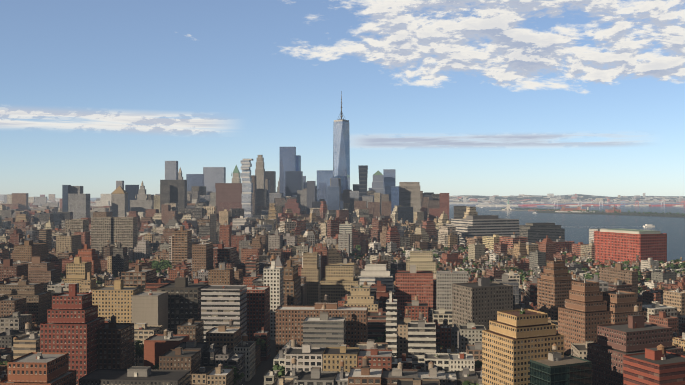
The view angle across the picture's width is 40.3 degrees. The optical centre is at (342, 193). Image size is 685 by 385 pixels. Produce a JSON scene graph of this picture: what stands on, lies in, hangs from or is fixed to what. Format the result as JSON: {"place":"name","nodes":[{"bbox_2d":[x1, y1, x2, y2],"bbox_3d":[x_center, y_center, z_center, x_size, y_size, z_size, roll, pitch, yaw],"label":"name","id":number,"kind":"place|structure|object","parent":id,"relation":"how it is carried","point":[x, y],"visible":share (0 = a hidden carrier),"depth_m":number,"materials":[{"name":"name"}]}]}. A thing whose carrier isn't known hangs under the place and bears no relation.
{"place":"outdoors","nodes":[
{"label":"outdoors","id":0,"kind":"place"},
{"bbox_2d":[91,200,275,384],"bbox_3d":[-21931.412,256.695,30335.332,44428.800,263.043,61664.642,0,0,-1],"label":"city ground","id":1,"kind":"structure","parent":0,"point":[263,368],"depth_m":669.90,"materials":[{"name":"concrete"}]},
{"bbox_2d":[0,120,684,384],"bbox_3d":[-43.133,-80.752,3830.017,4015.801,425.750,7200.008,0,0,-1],"label":"city buildings","id":2,"kind":"structure","parent":1,"relation":"on","point":[598,331],"depth_m":835.30,"materials":[{"name":"brown brick"}]},
{"bbox_2d":[338,91,345,119],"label":"spire","id":3,"kind":"structure","parent":2,"relation":"on","point":[341,113],"depth_m":3766.19,"materials":[{"name":"metal"}]},
{"bbox_2d":[0,204,684,373],"bbox_3d":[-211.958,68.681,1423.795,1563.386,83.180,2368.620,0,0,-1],"label":"rooftop water tanks","id":4,"kind":"object","parent":2,"relation":"on","point":[365,360],"visible":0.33,"depth_m":888.08,"materials":[{"name":"brown wood"}]},
{"bbox_2d":[0,193,684,210],"bbox_3d":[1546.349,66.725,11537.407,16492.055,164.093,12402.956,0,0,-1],"label":"buildings","id":5,"kind":"structure","parent":1,"relation":"on","point":[24,201],"depth_m":10682.64,"materials":[{"name":"grey concrete"}]},
{"bbox_2d":[0,208,684,384],"bbox_3d":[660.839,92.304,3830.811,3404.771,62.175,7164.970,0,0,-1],"label":"trees","id":6,"kind":"object","parent":1,"relation":"on","point":[158,266],"visible":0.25,"depth_m":1345.36,"materials":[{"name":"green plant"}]},
{"bbox_2d":[0,0,684,198],"label":"sky","id":7,"kind":"structure","parent":0,"point":[454,97],"materials":[{"name":"blue"}]},
{"bbox_2d":[502,204,513,209],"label":"statue pedestal","id":8,"kind":"object","parent":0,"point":[508,207],"visible":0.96,"depth_m":7299.16,"materials":[{"name":"stone"}]},
{"bbox_2d":[449,203,684,261],"bbox_3d":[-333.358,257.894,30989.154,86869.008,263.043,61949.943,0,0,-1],"label":"sea water","id":9,"kind":"structure","parent":0,"point":[576,227],"depth_m":4486.49,"materials":[{"name":"liquid"}]},
{"bbox_2d":[481,207,654,226],"bbox_3d":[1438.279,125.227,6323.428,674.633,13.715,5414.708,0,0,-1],"label":"boats","id":10,"kind":"object","parent":9,"relation":"on","point":[648,225],"visible":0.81,"depth_m":3617.38,"materials":[{"name":"white paint"}]},
{"bbox_2d":[449,194,684,203],"bbox_3d":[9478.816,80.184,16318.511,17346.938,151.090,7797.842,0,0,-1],"label":"staten island hill","id":11,"kind":"structure","parent":0,"point":[584,197],"depth_m":15696.70,"materials":[{"name":"grey"}]},
{"bbox_2d":[518,206,684,206],"bbox_3d":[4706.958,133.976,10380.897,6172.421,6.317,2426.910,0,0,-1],"label":"port ground","id":12,"kind":"structure","parent":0,"point":[606,206],"depth_m":9710.48,"materials":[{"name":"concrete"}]},
{"bbox_2d":[556,200,684,206],"bbox_3d":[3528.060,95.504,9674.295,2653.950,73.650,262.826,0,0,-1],"label":"port cranes","id":13,"kind":"object","parent":12,"relation":"on","point":[621,203],"visible":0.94,"depth_m":9747.41,"materials":[{"name":"white paint"}]},
{"bbox_2d":[537,211,684,216],"bbox_3d":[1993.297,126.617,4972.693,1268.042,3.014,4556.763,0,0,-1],"label":"shoreline","id":14,"kind":"structure","parent":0,"point":[646,214],"depth_m":6045.11,"materials":[{"name":"grey"}]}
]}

